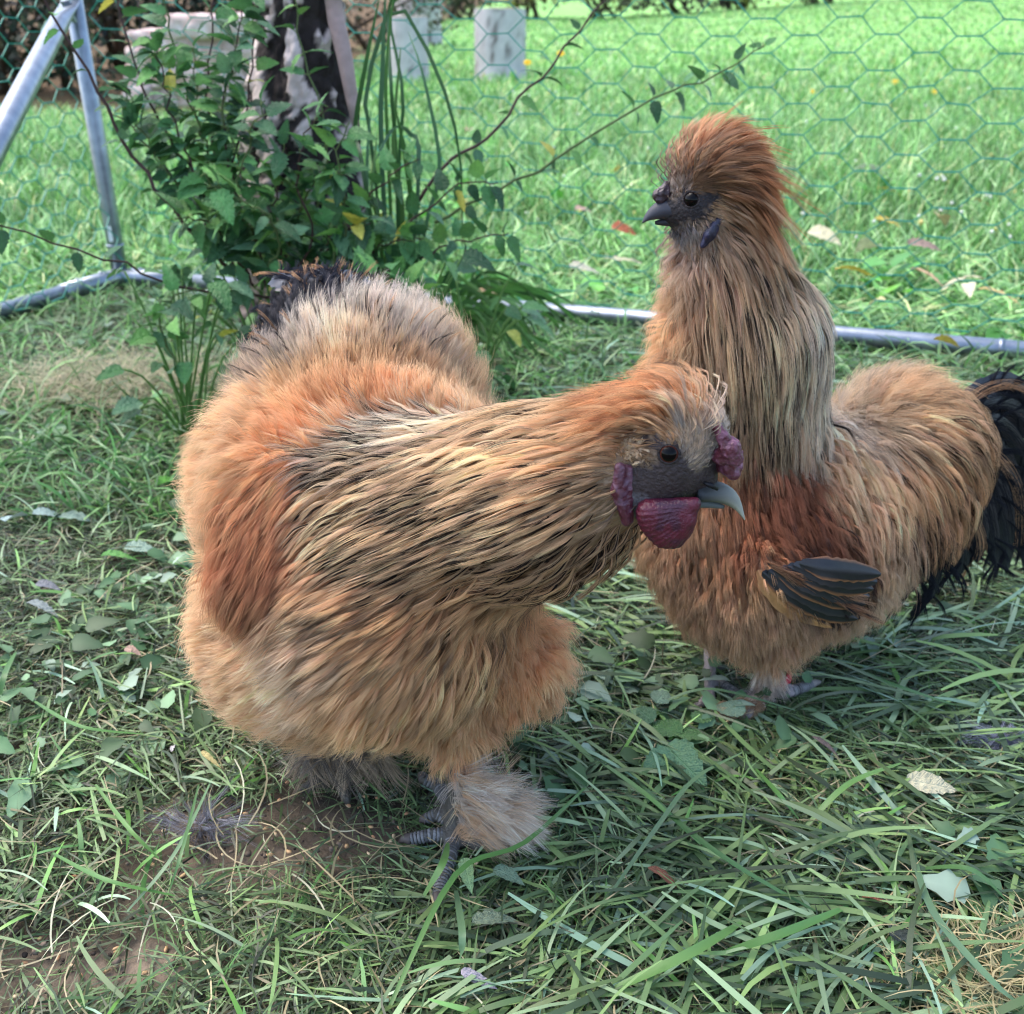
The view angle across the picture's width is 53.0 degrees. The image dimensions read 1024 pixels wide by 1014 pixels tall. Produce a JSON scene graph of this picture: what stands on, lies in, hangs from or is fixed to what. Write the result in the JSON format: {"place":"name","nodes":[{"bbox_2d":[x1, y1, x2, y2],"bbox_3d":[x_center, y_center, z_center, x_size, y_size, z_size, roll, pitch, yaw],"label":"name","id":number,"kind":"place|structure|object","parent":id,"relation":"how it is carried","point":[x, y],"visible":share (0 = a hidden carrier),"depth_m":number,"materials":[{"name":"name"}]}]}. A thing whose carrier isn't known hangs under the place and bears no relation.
{"place":"outdoors","nodes":[
{"label":"outdoors","id":0,"kind":"place"},
{"bbox_2d":[6,0,512,0],"label":"sky","id":1,"kind":"structure","parent":0,"point":[6,0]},
{"bbox_2d":[0,0,1023,1013],"bbox_3d":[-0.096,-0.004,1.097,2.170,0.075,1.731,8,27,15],"label":"trampled grass","id":2,"kind":"structure","parent":0,"point":[840,835],"depth_m":0.72,"materials":[{"name":"green plant"}]},
{"bbox_2d":[0,652,16,694],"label":"grass blade","id":3,"kind":"object","parent":2,"relation":"on","point":[4,674],"depth_m":0.83,"materials":[{"name":"green plant"}]},
{"bbox_2d":[0,511,26,521],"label":"fallen leaf","id":4,"kind":"object","parent":2,"relation":"on","point":[5,518],"visible":1,"depth_m":1.10,"materials":[{"name":"grey plant"}]},
{"bbox_2d":[26,599,58,617],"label":"fallen leaf","id":5,"kind":"object","parent":2,"relation":"on","point":[41,604],"visible":1,"depth_m":0.95,"materials":[{"name":"grey plant"}]},
{"bbox_2d":[32,507,63,517],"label":"fallen leaf","id":6,"kind":"object","parent":2,"relation":"on","point":[42,511],"visible":0.9,"depth_m":1.12,"materials":[{"name":"grey plant"}]},
{"bbox_2d":[35,579,60,590],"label":"fallen leaf","id":7,"kind":"object","parent":2,"relation":"on","point":[44,583],"visible":1,"depth_m":0.98,"materials":[{"name":"plant"}]},
{"bbox_2d":[59,510,100,523],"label":"fallen leaf","id":8,"kind":"object","parent":2,"relation":"on","point":[73,514],"visible":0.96,"depth_m":1.11,"materials":[{"name":"plant"}]},
{"bbox_2d":[33,700,142,733],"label":"grass blade","id":9,"kind":"object","parent":2,"relation":"on","point":[57,715],"depth_m":0.78,"materials":[{"name":"green plant"}]},
{"bbox_2d":[0,0,195,96],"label":"bush","id":10,"kind":"object","parent":2,"relation":"on","point":[12,51],"visible":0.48,"depth_m":5.94,"materials":[{"name":"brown plant"}]},
{"bbox_2d":[53,853,174,895],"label":"grass blade","id":11,"kind":"object","parent":2,"relation":"on","point":[92,874],"depth_m":0.64,"materials":[{"name":"green plant"}]},
{"bbox_2d":[101,549,138,560],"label":"fallen leaf","id":12,"kind":"object","parent":2,"relation":"on","point":[117,553],"visible":1,"depth_m":1.03,"materials":[{"name":"green plant"}]},
{"bbox_2d":[5,0,242,73],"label":"bush","id":13,"kind":"object","parent":2,"relation":"on","point":[117,46],"visible":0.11,"depth_m":7.32,"materials":[{"name":"green plant"}]},
{"bbox_2d":[95,784,158,858],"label":"grass blade","id":14,"kind":"object","parent":2,"relation":"on","point":[125,824],"depth_m":0.68,"materials":[{"name":"green plant"}]},
{"bbox_2d":[124,645,141,655],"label":"fallen leaf","id":15,"kind":"object","parent":2,"relation":"on","point":[128,648],"visible":1,"depth_m":0.88,"materials":[{"name":"pink plant"}]},
{"bbox_2d":[124,540,152,551],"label":"fallen leaf","id":16,"kind":"object","parent":2,"relation":"on","point":[143,546],"visible":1,"depth_m":1.05,"materials":[{"name":"plant"}]},
{"bbox_2d":[139,452,173,460],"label":"fallen leaf","id":17,"kind":"object","parent":2,"relation":"on","point":[153,455],"visible":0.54,"depth_m":1.25,"materials":[{"name":"green plant"}]},
{"bbox_2d":[154,476,180,484],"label":"fallen leaf","id":18,"kind":"object","parent":2,"relation":"on","point":[162,479],"visible":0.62,"depth_m":1.19,"materials":[{"name":"green plant"}]},
{"bbox_2d":[127,779,211,911],"bbox_3d":[-0.218,0.216,0.682,0.018,0.016,0.122,4,27,9],"label":"grass blade","id":19,"kind":"object","parent":2,"relation":"on","point":[167,863],"depth_m":0.65,"materials":[{"name":"green plant"}]},
{"bbox_2d":[95,264,253,450],"bbox_3d":[-0.401,-0.177,1.276,0.198,0.228,0.176,0,26,0],"label":"leafy weed","id":20,"kind":"object","parent":2,"relation":"on","point":[219,290],"visible":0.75,"depth_m":1.25,"materials":[{"name":"green plant"}]},
{"bbox_2d":[169,784,199,889],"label":"grass blade","id":21,"kind":"object","parent":2,"relation":"on","point":[185,837],"depth_m":0.67,"materials":[{"name":"green plant"}]},
{"bbox_2d":[105,2,267,219],"bbox_3d":[-0.403,-0.487,1.288,0.221,0.262,0.076,0,26,0],"label":"leafy shrub","id":22,"kind":"object","parent":2,"relation":"on","point":[184,58],"visible":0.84,"depth_m":1.28,"materials":[{"name":"green plant"}]},
{"bbox_2d":[122,12,252,109],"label":"stone wall","id":23,"kind":"structure","parent":2,"relation":"on","point":[179,21],"depth_m":4.62,"materials":[{"name":"grey stone"}]},
{"bbox_2d":[201,750,221,768],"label":"fallen leaf","id":24,"kind":"object","parent":2,"relation":"on","point":[207,755],"visible":1,"depth_m":0.76,"materials":[{"name":"yellow plant"}]},
{"bbox_2d":[128,0,361,40],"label":"bush","id":25,"kind":"object","parent":2,"relation":"on","point":[236,10],"visible":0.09,"depth_m":7.66,"materials":[{"name":"green plant"}]},
{"bbox_2d":[0,0,503,370],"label":"leafy shrub","id":26,"kind":"object","parent":2,"relation":"on","point":[192,184],"visible":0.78,"depth_m":1.25,"materials":[{"name":"green plant"}]},
{"bbox_2d":[185,248,353,375],"bbox_3d":[-0.332,-0.234,1.379,0.188,0.239,0.189,22,34,37],"label":"leafy weed","id":27,"kind":"object","parent":2,"relation":"on","point":[246,327],"visible":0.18,"depth_m":1.35,"materials":[{"name":"green plant"}]},
{"bbox_2d":[222,224,327,387],"bbox_3d":[-0.299,-0.270,1.420,0.220,0.268,0.167,0,26,0],"label":"leafy weed","id":28,"kind":"object","parent":2,"relation":"on","point":[236,352],"depth_m":1.41,"materials":[{"name":"green plant"}]},
{"bbox_2d":[150,53,434,289],"bbox_3d":[-0.266,-0.389,1.260,0.343,0.307,0.147,0,26,0],"label":"leafy shrub","id":29,"kind":"object","parent":2,"relation":"on","point":[213,244],"visible":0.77,"depth_m":1.26,"materials":[{"name":"green plant"}]},
{"bbox_2d":[237,0,371,363],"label":"birch tree","id":30,"kind":"object","parent":2,"relation":"on","point":[322,24],"visible":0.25,"depth_m":1.35,"materials":[{"name":"brown plant"}]},
{"bbox_2d":[342,212,366,275],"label":"leaf","id":31,"kind":"object","parent":2,"relation":"on","point":[358,230],"visible":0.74,"depth_m":1.22,"materials":[{"name":"yellow plant"}]},
{"bbox_2d":[256,0,462,320],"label":"tall grass clump","id":32,"kind":"object","parent":2,"relation":"on","point":[385,66],"visible":0.53,"depth_m":1.29,"materials":[{"name":"green plant"}]},
{"bbox_2d":[302,212,447,286],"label":"leafy weed","id":33,"kind":"object","parent":2,"relation":"on","point":[436,255],"visible":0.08,"depth_m":1.42,"materials":[{"name":"green plant"}]},
{"bbox_2d":[343,0,475,51],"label":"bush","id":34,"kind":"object","parent":2,"relation":"on","point":[356,26],"visible":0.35,"depth_m":10.46,"materials":[{"name":"green plant"}]},
{"bbox_2d":[390,17,429,83],"bbox_3d":[-0.678,-3.010,6.768,0.271,0.404,0.261,0,26,0],"label":"log stump","id":35,"kind":"object","parent":2,"relation":"on","point":[401,29],"visible":0.6,"depth_m":6.67,"materials":[{"name":"wood"}]},
{"bbox_2d":[395,0,442,43],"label":"log stump","id":36,"kind":"object","parent":2,"relation":"on","point":[435,38],"visible":0.26,"depth_m":11.56,"materials":[{"name":"wood"}]},
{"bbox_2d":[423,843,449,896],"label":"grass blade","id":37,"kind":"object","parent":2,"relation":"on","point":[441,865],"depth_m":0.65,"materials":[{"name":"green plant"}]},
{"bbox_2d":[384,247,495,310],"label":"leafy weed","id":38,"kind":"object","parent":2,"relation":"on","point":[471,256],"visible":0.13,"depth_m":1.26,"materials":[{"name":"green plant"}]},
{"bbox_2d":[167,254,744,909],"bbox_3d":[-0.096,0.032,0.723,0.238,0.341,0.490,-14,29,-26],"label":"rooster","id":39,"kind":"object","parent":2,"relation":"on","point":[403,526],"visible":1,"depth_m":0.60},
{"bbox_2d":[454,890,465,958],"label":"grass blade","id":40,"kind":"object","parent":2,"relation":"on","point":[461,925],"depth_m":0.61,"materials":[{"name":"green plant"}]},
{"bbox_2d":[458,858,473,893],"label":"fallen leaf","id":41,"kind":"object","parent":2,"relation":"on","point":[467,876],"visible":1,"depth_m":0.66,"materials":[{"name":"green plant"}]},
{"bbox_2d":[441,0,497,20],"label":"hedge bush","id":42,"kind":"object","parent":2,"relation":"on","point":[459,5],"visible":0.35,"depth_m":21.46,"materials":[{"name":"green plant"}]},
{"bbox_2d":[461,967,496,988],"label":"fallen leaf","id":43,"kind":"object","parent":2,"relation":"on","point":[466,972],"visible":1,"depth_m":0.59,"materials":[{"name":"grey plant"}]},
{"bbox_2d":[388,784,587,1004],"bbox_3d":[-0.014,0.230,0.655,0.024,0.016,0.219,17,31,31],"label":"grass blade","id":44,"kind":"object","parent":2,"relation":"on","point":[450,882],"depth_m":0.64,"materials":[{"name":"green plant"}]},
{"bbox_2d":[423,262,554,389],"bbox_3d":[-0.061,-0.224,1.398,0.238,0.205,0.170,0,26,0],"label":"leafy weed","id":45,"kind":"object","parent":2,"relation":"on","point":[532,307],"visible":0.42,"depth_m":1.38,"materials":[{"name":"green plant"}]},
{"bbox_2d":[472,910,517,924],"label":"fallen leaf","id":46,"kind":"object","parent":2,"relation":"on","point":[492,917],"visible":1,"depth_m":0.62,"materials":[{"name":"plant"}]},
{"bbox_2d":[474,9,526,80],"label":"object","id":47,"kind":"object","parent":2,"relation":"on","point":[499,49],"visible":0.87,"depth_m":6.79,"materials":[{"name":"wood"}]},
{"bbox_2d":[0,558,1008,1011],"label":"soil crumbs","id":48,"kind":"object","parent":2,"relation":"on","point":[120,892],"visible":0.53,"depth_m":0.68,"materials":[{"name":"brown soil"}]},
{"bbox_2d":[1,550,1011,998],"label":"feed grains","id":49,"kind":"object","parent":2,"relation":"on","point":[145,972],"visible":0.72,"depth_m":0.68},
{"bbox_2d":[429,269,586,375],"bbox_3d":[-0.009,-0.318,1.713,0.308,0.097,0.451,0,26,0],"label":"drooping grass clump","id":50,"kind":"object","parent":2,"relation":"on","point":[480,312],"visible":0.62,"depth_m":1.71,"materials":[{"name":"green plant"}]},
{"bbox_2d":[493,864,524,885],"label":"fallen leaf","id":51,"kind":"object","parent":2,"relation":"on","point":[506,872],"visible":1,"depth_m":0.66,"materials":[{"name":"green plant"}]},
{"bbox_2d":[0,288,1023,1013],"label":"cut leaves","id":52,"kind":"object","parent":2,"relation":"on","point":[944,882],"visible":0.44,"depth_m":0.83,"materials":[{"name":"green plant"}]},
{"bbox_2d":[0,0,1023,359],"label":"wire run","id":53,"kind":"object","parent":2,"relation":"on","point":[26,84],"visible":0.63,"depth_m":1.71,"materials":[{"name":"metal"}]},
{"bbox_2d":[933,334,958,346],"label":"fallen leaf","id":54,"kind":"object","parent":53,"relation":"on","point":[945,338],"visible":1,"depth_m":1.51,"materials":[{"name":"yellow plant"}]},
{"bbox_2d":[0,158,1023,339],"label":"clover leaves","id":55,"kind":"object","parent":2,"relation":"on","point":[895,260],"visible":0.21,"depth_m":2.02,"materials":[{"name":"green plant"}]},
{"bbox_2d":[270,0,776,299],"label":"leafy shrub","id":56,"kind":"object","parent":2,"relation":"on","point":[326,212],"visible":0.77,"depth_m":1.27,"materials":[{"name":"green plant"}]},
{"bbox_2d":[523,60,531,228],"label":"yellow flower","id":57,"kind":"object","parent":2,"relation":"on","point":[527,62],"visible":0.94,"depth_m":2.45,"materials":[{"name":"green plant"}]},
{"bbox_2d":[488,0,575,19],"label":"hedge bush","id":58,"kind":"object","parent":2,"relation":"on","point":[517,4],"visible":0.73,"depth_m":22.41,"materials":[{"name":"green plant"}]},
{"bbox_2d":[556,51,564,227],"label":"yellow flower","id":59,"kind":"object","parent":2,"relation":"on","point":[562,53],"visible":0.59,"depth_m":2.45,"materials":[{"name":"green plant"}]},
{"bbox_2d":[573,0,664,18],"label":"hedge bush","id":60,"kind":"object","parent":2,"relation":"on","point":[605,7],"visible":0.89,"depth_m":22.43,"materials":[{"name":"green plant"}]},
{"bbox_2d":[599,760,704,846],"bbox_3d":[0.092,0.201,0.713,0.012,0.016,0.108,-18,31,-32],"label":"grass blade","id":61,"kind":"object","parent":2,"relation":"on","point":[644,793],"depth_m":0.71,"materials":[{"name":"green plant"}]},
{"bbox_2d":[648,866,681,894],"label":"fallen leaf","id":62,"kind":"object","parent":2,"relation":"on","point":[654,869],"visible":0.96,"depth_m":0.66,"materials":[{"name":"brown plant"}]},
{"bbox_2d":[609,752,741,895],"bbox_3d":[0.114,0.206,0.704,0.008,0.016,0.176,20,32,34],"label":"grass blade","id":63,"kind":"object","parent":2,"relation":"on","point":[660,822],"depth_m":0.68,"materials":[{"name":"green plant"}]},
{"bbox_2d":[613,921,742,989],"bbox_3d":[0.101,0.259,0.595,0.099,0.016,0.017,-14,30,-26],"label":"grass blade","id":64,"kind":"object","parent":2,"relation":"on","point":[694,950],"depth_m":0.58,"materials":[{"name":"green plant"}]},
{"bbox_2d":[624,0,731,12],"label":"hedge bush","id":65,"kind":"object","parent":2,"relation":"on","point":[672,7],"visible":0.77,"depth_m":23.25,"materials":[{"name":"green plant"}]},
{"bbox_2d":[636,690,745,791],"bbox_3d":[0.128,0.172,0.783,0.080,0.025,0.100,11,29,22],"label":"leafy weed","id":66,"kind":"object","parent":2,"relation":"on","point":[688,759],"visible":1,"depth_m":0.78,"materials":[{"name":"green plant"}]},
{"bbox_2d":[635,779,815,911],"bbox_3d":[0.129,0.219,0.676,0.026,0.016,0.156,-20,32,-34],"label":"grass blade","id":67,"kind":"object","parent":2,"relation":"on","point":[687,829],"depth_m":0.65,"materials":[{"name":"green plant"}]},
{"bbox_2d":[657,688,793,709],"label":"grass blade","id":68,"kind":"object","parent":2,"relation":"on","point":[701,689],"depth_m":0.81,"materials":[{"name":"green plant"}]},
{"bbox_2d":[451,39,1023,238],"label":"clover heads","id":69,"kind":"object","parent":2,"relation":"on","point":[921,221],"visible":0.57,"depth_m":2.94,"materials":[{"name":"white plant"}]},
{"bbox_2d":[713,0,770,10],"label":"hedge bush","id":70,"kind":"object","parent":2,"relation":"on","point":[727,4],"visible":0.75,"depth_m":23.16,"materials":[{"name":"green plant"}]},
{"bbox_2d":[754,768,799,820],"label":"grass blade","id":71,"kind":"object","parent":2,"relation":"on","point":[773,788],"depth_m":0.71,"materials":[{"name":"green plant"}]},
{"bbox_2d":[721,905,847,955],"bbox_3d":[0.168,0.251,0.611,0.094,0.016,0.017,-10,28,-20],"label":"grass blade","id":72,"kind":"object","parent":2,"relation":"on","point":[786,931],"depth_m":0.60,"materials":[{"name":"green plant"}]},
{"bbox_2d":[775,0,858,5],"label":"hedge bush","id":73,"kind":"object","parent":2,"relation":"on","point":[807,2],"visible":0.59,"depth_m":24.23,"materials":[{"name":"green plant"}]},
{"bbox_2d":[622,98,1023,723],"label":"rooster","id":74,"kind":"object","parent":2,"relation":"on","point":[872,496],"visible":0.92,"depth_m":0.76},
{"bbox_2d":[812,736,839,758],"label":"fallen leaf","id":75,"kind":"object","parent":2,"relation":"on","point":[823,742],"visible":1,"depth_m":0.77,"materials":[{"name":"plant"}]},
{"bbox_2d":[805,763,901,825],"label":"grass blade","id":76,"kind":"object","parent":2,"relation":"on","point":[831,798],"depth_m":0.71,"materials":[{"name":"green plant"}]},
{"bbox_2d":[862,896,901,914],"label":"fallen leaf","id":77,"kind":"object","parent":2,"relation":"on","point":[878,899],"visible":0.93,"depth_m":0.64,"materials":[{"name":"brown plant"}]},
{"bbox_2d":[826,657,953,704],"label":"grass blade","id":78,"kind":"object","parent":2,"relation":"on","point":[882,679],"depth_m":0.82,"materials":[{"name":"green plant"}]},
{"bbox_2d":[888,924,907,940],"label":"fallen leaf","id":79,"kind":"object","parent":2,"relation":"on","point":[901,934],"visible":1,"depth_m":0.61,"materials":[{"name":"grey plant"}]},
{"bbox_2d":[906,770,956,794],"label":"fallen leaf","id":80,"kind":"object","parent":2,"relation":"on","point":[925,781],"visible":1,"depth_m":0.73,"materials":[{"name":"beige plant"}]},
{"bbox_2d":[913,848,1014,999],"bbox_3d":[0.262,0.246,0.621,0.028,0.016,0.123,-4,27,-8],"label":"grass blade","id":81,"kind":"object","parent":2,"relation":"on","point":[966,953],"depth_m":0.60,"materials":[{"name":"green plant"}]},
{"bbox_2d":[925,864,1006,900],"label":"grass blade","id":82,"kind":"object","parent":2,"relation":"on","point":[967,868],"depth_m":0.64,"materials":[{"name":"green plant"}]},
{"bbox_2d":[0,0,1023,352],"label":"lawn grass","id":83,"kind":"structure","parent":0,"point":[834,134],"depth_m":3.31,"materials":[{"name":"green plant"}]},
{"bbox_2d":[569,261,598,273],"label":"fallen leaf","id":84,"kind":"object","parent":83,"relation":"on","point":[583,266],"visible":0.87,"depth_m":1.95,"materials":[{"name":"white plant"}]},
{"bbox_2d":[575,205,594,214],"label":"fallen leaf","id":85,"kind":"object","parent":83,"relation":"on","point":[577,207],"visible":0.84,"depth_m":2.48,"materials":[{"name":"plant"}]},
{"bbox_2d":[610,164,620,174],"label":"fallen leaf","id":86,"kind":"object","parent":83,"relation":"on","point":[617,167],"visible":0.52,"depth_m":2.99,"materials":[{"name":"yellow plant"}]},
{"bbox_2d":[605,256,640,263],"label":"fallen leaf","id":87,"kind":"object","parent":83,"relation":"on","point":[622,258],"visible":0.91,"depth_m":2.01,"materials":[{"name":"beige plant"}]},
{"bbox_2d":[611,220,635,234],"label":"fallen leaf","id":88,"kind":"object","parent":83,"relation":"on","point":[624,228],"visible":0.93,"depth_m":2.29,"materials":[{"name":"plant"}]},
{"bbox_2d":[807,224,841,245],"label":"fallen leaf","id":89,"kind":"object","parent":83,"relation":"on","point":[819,231],"visible":0.98,"depth_m":2.19,"materials":[{"name":"beige plant"}]},
{"bbox_2d":[835,266,873,276],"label":"fallen leaf","id":90,"kind":"object","parent":83,"relation":"on","point":[855,268],"visible":1,"depth_m":1.93,"materials":[{"name":"yellow plant"}]},
{"bbox_2d":[855,237,879,252],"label":"fallen leaf","id":91,"kind":"object","parent":83,"relation":"on","point":[866,243],"visible":0.91,"depth_m":2.10,"materials":[{"name":"green plant"}]},
{"bbox_2d":[855,163,890,180],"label":"fallen leaf","id":92,"kind":"object","parent":83,"relation":"on","point":[872,166],"visible":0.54,"depth_m":3.03,"materials":[{"name":"green plant"}]},
{"bbox_2d":[867,296,884,309],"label":"fallen leaf","id":93,"kind":"object","parent":83,"relation":"on","point":[880,297],"visible":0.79,"depth_m":1.74,"materials":[{"name":"beige plant"}]},
{"bbox_2d":[875,215,899,227],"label":"fallen leaf","id":94,"kind":"object","parent":83,"relation":"on","point":[879,217],"visible":0.79,"depth_m":2.31,"materials":[{"name":"yellow plant"}]},
{"bbox_2d":[877,186,907,200],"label":"fallen leaf","id":95,"kind":"object","parent":83,"relation":"on","point":[892,190],"visible":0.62,"depth_m":2.74,"materials":[{"name":"green plant"}]},
{"bbox_2d":[907,237,941,250],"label":"fallen leaf","id":96,"kind":"object","parent":83,"relation":"on","point":[923,243],"visible":0.96,"depth_m":2.09,"materials":[{"name":"plant"}]},
{"bbox_2d":[910,267,946,291],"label":"fallen leaf","id":97,"kind":"object","parent":83,"relation":"on","point":[928,273],"visible":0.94,"depth_m":1.89,"materials":[{"name":"plant"}]},
{"bbox_2d":[933,211,950,225],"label":"fallen leaf","id":98,"kind":"object","parent":83,"relation":"on","point":[943,218],"visible":0.98,"depth_m":2.42,"materials":[{"name":"green plant"}]},
{"bbox_2d":[941,277,965,290],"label":"fallen leaf","id":99,"kind":"object","parent":83,"relation":"on","point":[953,280],"visible":0.75,"depth_m":1.84,"materials":[{"name":"beige plant"}]},
{"bbox_2d":[960,282,975,297],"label":"fallen leaf","id":100,"kind":"object","parent":83,"relation":"on","point":[969,288],"visible":0.96,"depth_m":1.79,"materials":[{"name":"white plant"}]},
{"bbox_2d":[963,275,996,283],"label":"fallen leaf","id":101,"kind":"object","parent":83,"relation":"on","point":[973,276],"visible":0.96,"depth_m":1.85,"materials":[{"name":"beige plant"}]},
{"bbox_2d":[970,197,999,213],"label":"fallen leaf","id":102,"kind":"object","parent":83,"relation":"on","point":[979,199],"visible":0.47,"depth_m":2.62,"materials":[{"name":"green plant"}]},
{"bbox_2d":[979,286,1018,303],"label":"fallen leaf","id":103,"kind":"object","parent":83,"relation":"on","point":[1000,292],"visible":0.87,"depth_m":1.78,"materials":[{"name":"plant"}]}
]}

